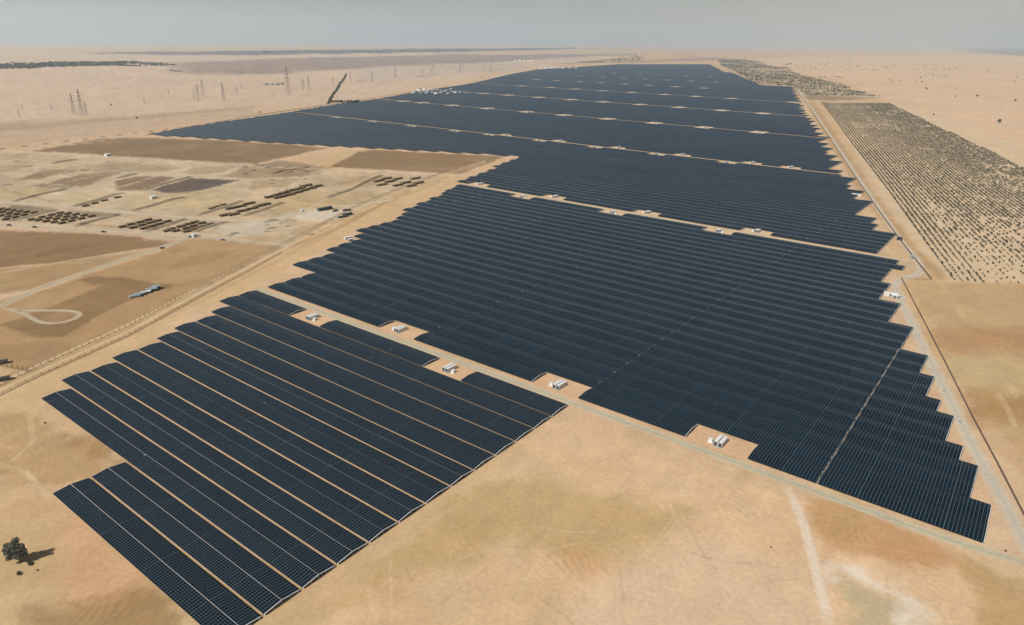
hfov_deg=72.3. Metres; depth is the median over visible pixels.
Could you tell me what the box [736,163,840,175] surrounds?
solar panel row
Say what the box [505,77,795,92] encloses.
solar panel row
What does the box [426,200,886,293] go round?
solar panel row
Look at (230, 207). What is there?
hay stack
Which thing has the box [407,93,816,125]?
solar panel row
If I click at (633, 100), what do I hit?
solar panel row
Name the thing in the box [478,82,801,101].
solar panel row
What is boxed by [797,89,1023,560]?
perimeter road
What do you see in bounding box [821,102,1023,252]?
plantation trees
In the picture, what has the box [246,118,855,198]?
solar panel row
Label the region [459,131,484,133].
solar panel row
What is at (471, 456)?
solar panel row
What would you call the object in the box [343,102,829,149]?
solar panel row
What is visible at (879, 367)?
solar panel row
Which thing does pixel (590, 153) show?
solar panel row
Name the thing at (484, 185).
station pad
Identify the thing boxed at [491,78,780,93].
solar panel row
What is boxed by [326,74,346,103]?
windbreak hedge
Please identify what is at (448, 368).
inverter container
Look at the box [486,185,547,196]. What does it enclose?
solar panel row
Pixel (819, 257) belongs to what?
solar panel row
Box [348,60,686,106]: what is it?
desert road
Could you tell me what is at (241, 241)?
farm fence
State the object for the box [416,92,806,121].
solar panel row
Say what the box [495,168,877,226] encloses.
solar panel row
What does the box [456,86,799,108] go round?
solar panel row
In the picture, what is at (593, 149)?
solar panel row
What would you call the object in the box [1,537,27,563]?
desert tree
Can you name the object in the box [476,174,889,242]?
solar panel row
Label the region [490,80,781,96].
solar panel row
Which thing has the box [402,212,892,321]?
solar panel row
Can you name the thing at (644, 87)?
solar panel row
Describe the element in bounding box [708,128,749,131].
solar panel row
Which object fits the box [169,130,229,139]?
solar panel row
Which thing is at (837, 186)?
solar panel row
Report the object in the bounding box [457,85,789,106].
solar panel row
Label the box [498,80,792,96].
solar panel row
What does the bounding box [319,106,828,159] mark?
solar panel row
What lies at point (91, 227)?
farm fence
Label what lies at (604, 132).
solar panel row
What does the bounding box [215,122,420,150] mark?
solar panel row
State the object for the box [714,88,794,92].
solar panel row
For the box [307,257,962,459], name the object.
solar panel row
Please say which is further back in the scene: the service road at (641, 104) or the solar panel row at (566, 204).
the service road at (641, 104)
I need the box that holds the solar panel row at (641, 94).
[473,84,799,104]
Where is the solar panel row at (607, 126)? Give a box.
[346,102,831,148]
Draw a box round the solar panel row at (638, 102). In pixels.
[437,88,801,113]
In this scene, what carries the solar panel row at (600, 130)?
on the ground
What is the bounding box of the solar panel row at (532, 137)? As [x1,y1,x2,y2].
[511,135,554,139]
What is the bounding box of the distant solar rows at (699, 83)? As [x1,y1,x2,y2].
[504,73,795,90]
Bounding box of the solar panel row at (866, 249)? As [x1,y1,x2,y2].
[771,232,879,252]
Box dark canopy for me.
[317,207,326,210]
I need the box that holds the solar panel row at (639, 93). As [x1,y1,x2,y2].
[469,83,789,102]
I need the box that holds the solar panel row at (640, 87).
[487,79,785,95]
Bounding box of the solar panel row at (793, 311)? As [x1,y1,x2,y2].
[391,219,908,340]
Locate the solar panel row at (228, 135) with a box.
[180,128,275,142]
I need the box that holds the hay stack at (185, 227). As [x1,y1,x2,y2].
[181,226,190,229]
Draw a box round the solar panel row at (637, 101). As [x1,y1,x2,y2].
[445,88,802,112]
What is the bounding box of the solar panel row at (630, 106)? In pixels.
[420,91,804,119]
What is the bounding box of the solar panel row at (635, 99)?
[451,87,801,110]
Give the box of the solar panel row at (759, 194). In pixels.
[510,159,862,209]
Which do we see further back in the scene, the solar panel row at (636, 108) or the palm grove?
the palm grove
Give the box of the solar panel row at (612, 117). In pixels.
[384,98,815,135]
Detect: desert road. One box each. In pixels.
[203,92,403,124]
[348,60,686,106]
[363,62,586,81]
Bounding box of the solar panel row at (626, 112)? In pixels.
[406,95,819,128]
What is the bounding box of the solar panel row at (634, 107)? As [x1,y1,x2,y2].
[430,92,810,120]
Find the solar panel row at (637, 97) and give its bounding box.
[461,86,800,108]
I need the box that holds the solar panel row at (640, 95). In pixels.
[463,84,799,105]
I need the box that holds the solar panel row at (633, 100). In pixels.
[453,88,794,111]
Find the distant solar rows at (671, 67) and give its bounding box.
[599,64,719,69]
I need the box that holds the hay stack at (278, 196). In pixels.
[273,195,285,198]
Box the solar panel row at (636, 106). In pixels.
[429,91,807,119]
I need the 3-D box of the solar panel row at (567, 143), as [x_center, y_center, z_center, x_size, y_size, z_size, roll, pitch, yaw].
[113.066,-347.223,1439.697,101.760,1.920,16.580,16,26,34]
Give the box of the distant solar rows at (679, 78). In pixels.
[519,70,754,83]
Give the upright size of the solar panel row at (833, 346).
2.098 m
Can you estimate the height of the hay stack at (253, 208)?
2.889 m
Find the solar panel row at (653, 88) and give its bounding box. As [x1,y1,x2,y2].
[502,80,797,96]
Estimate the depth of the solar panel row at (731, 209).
911.61 m
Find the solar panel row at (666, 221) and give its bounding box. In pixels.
[622,213,706,229]
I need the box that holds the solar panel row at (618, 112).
[400,95,816,128]
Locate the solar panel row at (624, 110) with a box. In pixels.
[404,93,815,125]
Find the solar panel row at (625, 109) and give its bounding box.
[411,93,807,123]
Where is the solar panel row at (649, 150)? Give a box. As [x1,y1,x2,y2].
[625,148,673,153]
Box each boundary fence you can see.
[0,251,281,395]
[1,170,446,384]
[148,92,406,134]
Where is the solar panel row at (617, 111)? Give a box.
[400,94,809,126]
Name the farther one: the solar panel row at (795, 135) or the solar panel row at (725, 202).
the solar panel row at (795, 135)
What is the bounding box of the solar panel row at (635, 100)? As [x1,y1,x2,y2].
[444,87,801,111]
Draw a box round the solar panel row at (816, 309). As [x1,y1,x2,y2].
[396,215,913,334]
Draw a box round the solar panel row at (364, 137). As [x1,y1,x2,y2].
[231,120,483,153]
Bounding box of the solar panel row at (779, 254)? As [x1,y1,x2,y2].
[440,192,887,277]
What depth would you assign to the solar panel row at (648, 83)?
3516.45 m
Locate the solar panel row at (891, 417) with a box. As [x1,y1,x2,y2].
[322,253,949,439]
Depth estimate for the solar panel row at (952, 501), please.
402.49 m
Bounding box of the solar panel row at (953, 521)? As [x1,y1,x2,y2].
[748,445,987,543]
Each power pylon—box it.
[68,93,76,114]
[75,89,85,115]
[219,82,225,100]
[282,66,291,95]
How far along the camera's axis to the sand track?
293.38 m
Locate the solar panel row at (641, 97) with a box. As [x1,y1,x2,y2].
[466,86,797,107]
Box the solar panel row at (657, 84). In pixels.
[517,77,777,90]
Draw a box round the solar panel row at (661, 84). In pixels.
[500,76,782,90]
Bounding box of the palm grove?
[0,61,174,68]
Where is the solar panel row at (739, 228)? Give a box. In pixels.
[658,213,744,230]
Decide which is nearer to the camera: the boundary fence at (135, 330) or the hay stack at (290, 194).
the boundary fence at (135, 330)
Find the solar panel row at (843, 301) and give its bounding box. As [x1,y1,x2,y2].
[403,208,896,314]
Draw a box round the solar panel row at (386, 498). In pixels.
[112,350,423,521]
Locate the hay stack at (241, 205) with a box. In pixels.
[234,204,245,207]
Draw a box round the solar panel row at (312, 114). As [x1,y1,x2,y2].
[291,112,334,116]
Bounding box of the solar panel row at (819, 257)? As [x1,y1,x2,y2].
[445,189,891,272]
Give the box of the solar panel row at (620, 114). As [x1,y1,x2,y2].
[400,96,809,129]
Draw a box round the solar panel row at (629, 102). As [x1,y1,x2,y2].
[439,89,800,114]
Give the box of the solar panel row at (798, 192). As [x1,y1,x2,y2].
[244,119,872,202]
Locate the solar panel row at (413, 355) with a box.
[320,320,439,366]
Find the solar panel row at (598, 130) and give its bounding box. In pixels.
[332,104,824,153]
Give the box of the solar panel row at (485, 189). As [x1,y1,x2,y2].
[455,184,515,195]
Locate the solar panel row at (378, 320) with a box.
[268,282,394,326]
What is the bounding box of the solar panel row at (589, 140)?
[304,109,831,167]
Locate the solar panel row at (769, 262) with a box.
[428,197,890,287]
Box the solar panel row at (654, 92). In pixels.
[482,82,794,100]
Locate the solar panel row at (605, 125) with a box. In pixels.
[355,102,820,146]
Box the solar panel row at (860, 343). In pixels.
[367,225,928,363]
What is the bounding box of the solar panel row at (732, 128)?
[713,127,752,130]
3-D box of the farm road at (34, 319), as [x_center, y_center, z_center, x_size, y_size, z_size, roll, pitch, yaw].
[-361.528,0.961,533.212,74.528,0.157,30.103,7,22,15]
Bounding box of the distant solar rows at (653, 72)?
[537,68,742,77]
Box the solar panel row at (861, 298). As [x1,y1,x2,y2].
[412,205,900,308]
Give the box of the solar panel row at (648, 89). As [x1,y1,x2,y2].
[485,80,793,97]
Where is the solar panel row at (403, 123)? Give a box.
[296,111,501,133]
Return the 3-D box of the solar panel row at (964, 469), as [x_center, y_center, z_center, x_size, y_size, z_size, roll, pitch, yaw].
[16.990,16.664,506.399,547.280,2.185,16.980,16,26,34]
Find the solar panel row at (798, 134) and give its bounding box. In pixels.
[769,132,829,137]
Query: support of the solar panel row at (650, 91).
on the ground
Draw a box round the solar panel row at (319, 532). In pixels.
[62,371,366,564]
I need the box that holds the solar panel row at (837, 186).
[264,115,848,188]
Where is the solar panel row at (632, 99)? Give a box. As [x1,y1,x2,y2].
[446,87,802,111]
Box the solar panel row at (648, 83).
[503,76,787,90]
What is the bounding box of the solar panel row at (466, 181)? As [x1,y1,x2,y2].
[457,180,473,183]
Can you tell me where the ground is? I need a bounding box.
[0,43,1023,624]
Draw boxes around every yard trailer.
[0,359,7,364]
[0,375,9,381]
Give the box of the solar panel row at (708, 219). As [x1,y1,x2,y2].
[465,178,883,249]
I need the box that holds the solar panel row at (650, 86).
[497,78,785,93]
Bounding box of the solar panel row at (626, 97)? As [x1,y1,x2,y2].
[451,86,792,108]
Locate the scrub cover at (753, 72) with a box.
[717,59,875,95]
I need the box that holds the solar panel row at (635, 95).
[470,85,793,105]
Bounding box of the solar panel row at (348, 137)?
[227,120,459,153]
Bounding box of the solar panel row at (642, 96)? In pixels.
[465,85,799,106]
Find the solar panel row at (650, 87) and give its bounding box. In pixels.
[500,79,782,94]
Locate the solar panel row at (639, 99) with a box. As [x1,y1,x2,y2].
[456,87,802,110]
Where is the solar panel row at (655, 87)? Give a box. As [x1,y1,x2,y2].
[504,79,787,94]
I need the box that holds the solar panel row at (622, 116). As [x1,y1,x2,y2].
[392,97,821,133]
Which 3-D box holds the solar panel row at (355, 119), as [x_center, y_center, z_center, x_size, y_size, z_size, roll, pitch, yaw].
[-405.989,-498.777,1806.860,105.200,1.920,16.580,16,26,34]
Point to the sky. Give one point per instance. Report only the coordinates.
(857, 23)
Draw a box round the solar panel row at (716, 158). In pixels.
[691,155,742,161]
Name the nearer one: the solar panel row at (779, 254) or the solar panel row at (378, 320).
the solar panel row at (378, 320)
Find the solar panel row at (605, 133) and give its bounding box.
[327,105,834,157]
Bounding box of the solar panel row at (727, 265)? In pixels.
[417,202,882,298]
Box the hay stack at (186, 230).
[182,229,191,232]
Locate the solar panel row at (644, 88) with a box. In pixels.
[494,80,787,96]
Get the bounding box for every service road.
[250,286,1023,566]
[308,113,834,173]
[395,100,796,135]
[457,183,914,262]
[471,92,794,115]
[514,85,814,103]
[897,261,925,274]
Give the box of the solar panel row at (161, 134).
[149,133,172,136]
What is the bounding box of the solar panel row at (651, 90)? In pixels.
[491,81,794,98]
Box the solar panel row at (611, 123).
[364,101,827,143]
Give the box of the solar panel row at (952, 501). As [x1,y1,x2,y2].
[285,277,991,522]
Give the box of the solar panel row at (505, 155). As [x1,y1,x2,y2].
[236,119,510,156]
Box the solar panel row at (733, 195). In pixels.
[502,162,857,214]
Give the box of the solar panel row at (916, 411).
[326,246,953,427]
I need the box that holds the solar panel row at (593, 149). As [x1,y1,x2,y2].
[281,113,852,180]
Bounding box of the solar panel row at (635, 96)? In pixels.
[460,85,796,106]
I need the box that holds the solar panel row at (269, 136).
[197,125,337,146]
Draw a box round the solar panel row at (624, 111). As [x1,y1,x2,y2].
[406,94,812,126]
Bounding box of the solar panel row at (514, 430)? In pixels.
[211,306,533,441]
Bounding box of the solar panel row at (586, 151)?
[273,114,847,183]
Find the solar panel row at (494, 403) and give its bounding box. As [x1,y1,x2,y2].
[220,296,550,428]
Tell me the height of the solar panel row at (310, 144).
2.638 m
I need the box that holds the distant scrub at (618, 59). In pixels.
[581,56,643,62]
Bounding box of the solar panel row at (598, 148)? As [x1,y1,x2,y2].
[286,112,855,179]
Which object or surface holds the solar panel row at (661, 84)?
on the ground
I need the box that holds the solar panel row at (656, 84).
[513,77,792,91]
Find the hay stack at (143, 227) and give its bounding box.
[139,226,148,229]
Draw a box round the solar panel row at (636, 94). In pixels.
[468,84,796,104]
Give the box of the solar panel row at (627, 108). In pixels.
[415,92,808,122]
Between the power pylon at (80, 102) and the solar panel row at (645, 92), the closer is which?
the power pylon at (80, 102)
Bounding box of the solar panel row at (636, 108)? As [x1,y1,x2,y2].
[423,92,812,121]
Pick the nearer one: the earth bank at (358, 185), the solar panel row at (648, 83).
the earth bank at (358, 185)
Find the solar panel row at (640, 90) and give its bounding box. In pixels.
[479,81,794,99]
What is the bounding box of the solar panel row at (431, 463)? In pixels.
[157,331,472,485]
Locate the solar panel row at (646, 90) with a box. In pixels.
[486,81,788,98]
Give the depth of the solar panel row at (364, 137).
1465.66 m
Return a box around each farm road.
[0,199,397,220]
[0,223,257,241]
[0,233,206,307]
[0,246,156,273]
[0,307,83,324]
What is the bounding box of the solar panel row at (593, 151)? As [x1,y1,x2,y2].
[281,114,850,182]
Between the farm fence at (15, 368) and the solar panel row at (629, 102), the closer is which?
the farm fence at (15, 368)
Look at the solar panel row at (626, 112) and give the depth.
2053.32 m
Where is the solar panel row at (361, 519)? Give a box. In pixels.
[91,362,396,542]
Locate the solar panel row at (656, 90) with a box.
[495,81,799,98]
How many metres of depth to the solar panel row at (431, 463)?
397.64 m
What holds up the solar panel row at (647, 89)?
on the ground
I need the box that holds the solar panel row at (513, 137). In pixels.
[494,135,532,139]
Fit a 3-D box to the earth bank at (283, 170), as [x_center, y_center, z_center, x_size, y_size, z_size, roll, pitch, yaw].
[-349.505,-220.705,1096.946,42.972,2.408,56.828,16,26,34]
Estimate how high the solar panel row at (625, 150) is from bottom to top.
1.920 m
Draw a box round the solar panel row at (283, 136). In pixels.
[203,125,356,147]
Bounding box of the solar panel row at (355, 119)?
[341,117,370,120]
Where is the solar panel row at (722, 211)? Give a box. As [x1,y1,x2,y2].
[478,172,892,239]
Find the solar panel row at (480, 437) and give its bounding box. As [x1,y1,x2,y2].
[197,315,514,455]
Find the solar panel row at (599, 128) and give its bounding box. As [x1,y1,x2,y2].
[338,103,824,151]
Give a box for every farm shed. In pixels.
[128,293,140,298]
[145,287,157,291]
[151,284,160,289]
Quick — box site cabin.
[884,291,897,296]
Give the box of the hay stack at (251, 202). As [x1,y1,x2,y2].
[243,201,255,204]
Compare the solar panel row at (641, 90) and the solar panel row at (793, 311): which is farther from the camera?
the solar panel row at (641, 90)
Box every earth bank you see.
[7,209,56,221]
[10,188,67,201]
[50,159,77,163]
[71,192,125,206]
[73,214,119,226]
[114,173,138,178]
[129,196,185,210]
[142,176,191,190]
[142,218,188,231]
[192,221,229,231]
[196,200,243,215]
[224,232,239,236]
[240,202,284,216]
[262,219,277,222]
[271,168,309,173]
[335,175,382,195]
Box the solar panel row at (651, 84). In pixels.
[509,77,787,91]
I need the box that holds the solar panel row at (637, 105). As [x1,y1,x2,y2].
[437,91,811,118]
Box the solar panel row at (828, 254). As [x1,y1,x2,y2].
[451,187,904,270]
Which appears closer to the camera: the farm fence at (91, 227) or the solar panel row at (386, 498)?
the solar panel row at (386, 498)
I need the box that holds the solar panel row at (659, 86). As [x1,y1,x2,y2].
[504,78,794,93]
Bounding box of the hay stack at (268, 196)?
[264,194,276,198]
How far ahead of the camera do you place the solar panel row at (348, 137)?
1473.68 m
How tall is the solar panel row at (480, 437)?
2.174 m
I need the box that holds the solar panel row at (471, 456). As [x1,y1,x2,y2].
[175,322,494,470]
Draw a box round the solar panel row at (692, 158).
[664,155,718,161]
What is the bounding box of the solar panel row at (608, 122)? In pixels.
[363,100,817,141]
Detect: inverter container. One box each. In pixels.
[306,313,318,320]
[393,325,407,332]
[442,363,456,372]
[552,379,566,390]
[712,434,727,448]
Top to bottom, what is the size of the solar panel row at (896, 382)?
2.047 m
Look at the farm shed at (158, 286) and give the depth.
586.95 m
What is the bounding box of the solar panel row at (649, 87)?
[496,79,795,95]
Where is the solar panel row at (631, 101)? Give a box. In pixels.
[440,88,804,113]
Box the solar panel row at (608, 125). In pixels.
[360,102,823,145]
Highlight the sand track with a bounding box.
[780,484,835,624]
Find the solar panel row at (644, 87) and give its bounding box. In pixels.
[492,79,790,95]
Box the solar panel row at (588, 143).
[566,141,610,146]
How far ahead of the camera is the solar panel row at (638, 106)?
2273.09 m
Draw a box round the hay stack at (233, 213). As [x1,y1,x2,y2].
[227,212,239,215]
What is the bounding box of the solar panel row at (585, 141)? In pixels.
[301,109,829,168]
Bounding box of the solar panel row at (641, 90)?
[482,81,783,98]
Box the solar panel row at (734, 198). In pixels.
[500,164,876,219]
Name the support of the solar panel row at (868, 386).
on the ground
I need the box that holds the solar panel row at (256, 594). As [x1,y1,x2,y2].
[91,462,299,614]
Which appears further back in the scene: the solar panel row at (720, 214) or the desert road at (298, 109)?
the desert road at (298, 109)
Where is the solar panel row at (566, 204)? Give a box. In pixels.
[530,197,602,210]
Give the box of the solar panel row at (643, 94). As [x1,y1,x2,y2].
[478,84,793,103]
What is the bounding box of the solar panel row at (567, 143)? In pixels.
[545,141,588,146]
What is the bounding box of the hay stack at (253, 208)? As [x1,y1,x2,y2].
[248,206,257,210]
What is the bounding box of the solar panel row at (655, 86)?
[501,78,789,93]
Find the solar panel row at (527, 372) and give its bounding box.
[414,332,545,381]
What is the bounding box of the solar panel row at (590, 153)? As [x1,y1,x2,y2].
[271,115,850,186]
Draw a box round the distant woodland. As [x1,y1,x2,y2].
[192,47,575,53]
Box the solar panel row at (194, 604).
[52,478,260,624]
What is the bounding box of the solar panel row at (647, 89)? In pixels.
[482,80,788,97]
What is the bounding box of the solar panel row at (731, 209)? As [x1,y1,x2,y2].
[485,171,896,236]
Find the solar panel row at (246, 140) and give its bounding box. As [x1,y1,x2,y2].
[173,129,252,141]
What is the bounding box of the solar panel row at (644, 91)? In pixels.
[486,82,797,100]
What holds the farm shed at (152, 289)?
on the ground
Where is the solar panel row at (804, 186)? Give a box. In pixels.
[256,116,861,193]
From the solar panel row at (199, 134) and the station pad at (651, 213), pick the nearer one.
the station pad at (651, 213)
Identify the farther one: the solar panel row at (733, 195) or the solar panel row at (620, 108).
the solar panel row at (620, 108)
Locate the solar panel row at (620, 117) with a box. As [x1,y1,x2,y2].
[391,98,818,134]
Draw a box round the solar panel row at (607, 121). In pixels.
[367,100,819,140]
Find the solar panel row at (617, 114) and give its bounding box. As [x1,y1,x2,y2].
[393,96,812,130]
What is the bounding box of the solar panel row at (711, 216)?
[467,176,886,245]
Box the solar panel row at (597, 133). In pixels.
[325,106,830,158]
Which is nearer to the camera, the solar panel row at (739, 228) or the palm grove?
the solar panel row at (739, 228)
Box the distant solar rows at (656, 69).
[566,66,732,73]
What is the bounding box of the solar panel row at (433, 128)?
[415,126,449,130]
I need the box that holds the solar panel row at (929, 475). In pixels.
[302,273,974,497]
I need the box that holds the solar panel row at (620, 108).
[417,93,809,123]
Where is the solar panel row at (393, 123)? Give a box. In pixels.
[379,122,406,125]
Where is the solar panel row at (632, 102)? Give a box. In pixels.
[444,89,794,113]
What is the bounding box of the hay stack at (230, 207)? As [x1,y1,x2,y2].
[225,205,237,209]
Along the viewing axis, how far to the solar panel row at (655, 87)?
3219.52 m
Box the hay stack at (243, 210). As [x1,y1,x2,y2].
[236,208,247,211]
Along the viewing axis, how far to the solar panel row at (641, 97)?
2632.89 m
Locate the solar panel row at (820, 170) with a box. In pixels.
[800,168,838,172]
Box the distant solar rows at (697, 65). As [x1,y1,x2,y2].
[620,64,713,66]
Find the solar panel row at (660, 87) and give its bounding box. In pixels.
[508,79,793,94]
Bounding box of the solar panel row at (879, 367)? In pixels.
[354,233,934,385]
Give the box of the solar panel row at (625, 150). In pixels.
[602,147,649,153]
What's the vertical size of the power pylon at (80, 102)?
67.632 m
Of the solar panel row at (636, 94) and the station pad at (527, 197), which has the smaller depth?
the station pad at (527, 197)
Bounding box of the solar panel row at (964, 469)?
[292,261,978,480]
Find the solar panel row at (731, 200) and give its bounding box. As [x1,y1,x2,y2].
[492,165,873,222]
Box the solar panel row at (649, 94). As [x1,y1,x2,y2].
[470,83,799,103]
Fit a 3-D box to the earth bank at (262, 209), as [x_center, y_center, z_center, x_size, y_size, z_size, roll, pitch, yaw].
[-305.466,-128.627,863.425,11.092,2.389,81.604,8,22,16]
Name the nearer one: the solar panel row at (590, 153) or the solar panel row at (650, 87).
the solar panel row at (590, 153)
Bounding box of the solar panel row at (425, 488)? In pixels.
[138,342,449,503]
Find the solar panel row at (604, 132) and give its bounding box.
[330,105,836,156]
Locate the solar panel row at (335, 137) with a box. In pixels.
[222,121,438,151]
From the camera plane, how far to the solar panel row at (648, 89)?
3079.94 m
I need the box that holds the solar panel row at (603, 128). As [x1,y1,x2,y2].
[341,103,826,150]
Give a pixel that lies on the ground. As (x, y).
(568, 515)
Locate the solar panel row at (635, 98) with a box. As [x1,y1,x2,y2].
[462,87,801,109]
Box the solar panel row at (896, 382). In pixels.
[352,239,930,395]
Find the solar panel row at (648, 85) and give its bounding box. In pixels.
[509,78,781,92]
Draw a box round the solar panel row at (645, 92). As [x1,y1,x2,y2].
[473,82,799,101]
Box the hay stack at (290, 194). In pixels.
[283,192,294,195]
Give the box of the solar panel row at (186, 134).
[161,131,209,138]
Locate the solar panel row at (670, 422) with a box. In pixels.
[578,388,696,436]
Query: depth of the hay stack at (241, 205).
869.64 m
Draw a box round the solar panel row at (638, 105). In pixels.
[431,90,803,117]
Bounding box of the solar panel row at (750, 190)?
[517,158,867,207]
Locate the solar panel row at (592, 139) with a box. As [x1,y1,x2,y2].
[309,108,833,165]
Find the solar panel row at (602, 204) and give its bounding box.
[563,198,636,211]
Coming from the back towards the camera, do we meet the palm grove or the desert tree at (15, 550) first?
the palm grove
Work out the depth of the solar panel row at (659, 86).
3296.80 m
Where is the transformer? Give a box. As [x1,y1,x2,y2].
[707,437,713,442]
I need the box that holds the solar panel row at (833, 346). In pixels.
[355,228,923,371]
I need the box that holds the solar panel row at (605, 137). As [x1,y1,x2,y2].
[318,107,842,162]
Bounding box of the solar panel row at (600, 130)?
[336,104,827,152]
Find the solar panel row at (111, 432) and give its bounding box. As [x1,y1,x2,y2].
[41,388,334,588]
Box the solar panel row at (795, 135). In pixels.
[764,133,826,138]
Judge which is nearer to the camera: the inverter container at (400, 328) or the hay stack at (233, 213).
the inverter container at (400, 328)
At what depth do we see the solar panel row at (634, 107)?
2221.26 m
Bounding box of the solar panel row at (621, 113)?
[397,95,815,129]
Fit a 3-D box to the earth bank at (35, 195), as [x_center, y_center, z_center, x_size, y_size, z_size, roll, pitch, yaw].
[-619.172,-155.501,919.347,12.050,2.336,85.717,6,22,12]
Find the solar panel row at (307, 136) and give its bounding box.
[211,123,397,149]
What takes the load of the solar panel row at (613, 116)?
on the ground
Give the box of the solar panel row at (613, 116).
[385,97,818,133]
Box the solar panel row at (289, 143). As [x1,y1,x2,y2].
[183,127,291,144]
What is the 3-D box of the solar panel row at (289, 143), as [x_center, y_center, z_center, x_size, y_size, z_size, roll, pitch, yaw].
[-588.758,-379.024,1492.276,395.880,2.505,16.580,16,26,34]
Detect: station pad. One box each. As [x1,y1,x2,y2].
[292,310,333,325]
[377,322,423,339]
[423,359,474,380]
[470,182,488,186]
[512,194,532,198]
[531,375,587,398]
[542,195,565,199]
[599,210,625,215]
[634,210,660,215]
[686,427,754,460]
[704,228,733,234]
[741,228,772,235]
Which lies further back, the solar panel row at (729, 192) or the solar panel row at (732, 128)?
the solar panel row at (732, 128)
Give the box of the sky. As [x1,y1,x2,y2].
[0,0,1023,47]
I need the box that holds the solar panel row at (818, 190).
[254,117,856,196]
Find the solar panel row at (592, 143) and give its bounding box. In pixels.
[299,110,842,171]
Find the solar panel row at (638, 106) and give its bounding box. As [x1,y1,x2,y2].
[435,91,808,118]
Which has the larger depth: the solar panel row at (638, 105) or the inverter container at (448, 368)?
the solar panel row at (638, 105)
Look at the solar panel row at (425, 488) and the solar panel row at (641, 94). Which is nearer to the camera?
the solar panel row at (425, 488)
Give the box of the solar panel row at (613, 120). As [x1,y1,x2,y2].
[373,99,823,139]
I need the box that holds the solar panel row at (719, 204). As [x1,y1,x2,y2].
[488,169,874,229]
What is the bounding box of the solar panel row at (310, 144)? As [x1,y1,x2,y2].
[191,126,317,145]
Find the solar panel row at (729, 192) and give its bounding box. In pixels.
[509,161,860,211]
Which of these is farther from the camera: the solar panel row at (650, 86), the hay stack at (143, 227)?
the solar panel row at (650, 86)
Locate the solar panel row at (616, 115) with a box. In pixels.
[390,96,813,131]
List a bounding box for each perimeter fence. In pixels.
[797,91,931,278]
[901,276,1023,515]
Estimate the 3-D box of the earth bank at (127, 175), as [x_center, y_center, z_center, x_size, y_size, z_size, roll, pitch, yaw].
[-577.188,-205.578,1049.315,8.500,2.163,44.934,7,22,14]
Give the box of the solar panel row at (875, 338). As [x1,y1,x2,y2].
[379,222,904,348]
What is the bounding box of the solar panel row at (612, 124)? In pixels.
[359,101,825,144]
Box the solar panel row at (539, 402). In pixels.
[460,371,567,415]
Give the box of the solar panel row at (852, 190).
[260,116,863,192]
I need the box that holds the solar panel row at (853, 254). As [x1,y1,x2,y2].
[731,232,898,263]
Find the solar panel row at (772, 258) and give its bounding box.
[437,195,883,281]
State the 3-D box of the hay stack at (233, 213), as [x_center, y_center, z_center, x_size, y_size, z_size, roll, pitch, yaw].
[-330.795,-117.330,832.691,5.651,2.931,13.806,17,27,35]
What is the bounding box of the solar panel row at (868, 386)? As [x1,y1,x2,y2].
[337,242,940,410]
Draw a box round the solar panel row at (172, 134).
[158,132,185,136]
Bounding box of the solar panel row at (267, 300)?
[238,290,305,315]
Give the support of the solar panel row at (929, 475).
on the ground
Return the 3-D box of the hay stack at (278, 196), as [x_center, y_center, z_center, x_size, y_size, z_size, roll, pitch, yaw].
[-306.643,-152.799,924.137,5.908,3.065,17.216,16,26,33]
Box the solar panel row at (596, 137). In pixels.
[314,107,838,163]
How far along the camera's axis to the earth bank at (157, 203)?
878.90 m
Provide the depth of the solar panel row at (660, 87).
3224.39 m
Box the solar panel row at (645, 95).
[465,84,804,105]
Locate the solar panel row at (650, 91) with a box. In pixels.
[491,82,788,99]
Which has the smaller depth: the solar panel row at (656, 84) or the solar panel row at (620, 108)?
the solar panel row at (620, 108)
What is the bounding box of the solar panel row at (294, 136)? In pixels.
[207,123,377,148]
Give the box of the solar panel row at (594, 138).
[312,108,835,164]
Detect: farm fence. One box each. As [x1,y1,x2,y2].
[0,362,27,370]
[1,221,185,235]
[199,235,284,246]
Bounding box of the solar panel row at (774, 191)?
[517,156,869,204]
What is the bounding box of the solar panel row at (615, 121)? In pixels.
[374,100,821,140]
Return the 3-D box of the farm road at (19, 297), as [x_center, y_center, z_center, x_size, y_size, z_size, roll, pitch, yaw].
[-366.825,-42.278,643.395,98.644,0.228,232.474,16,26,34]

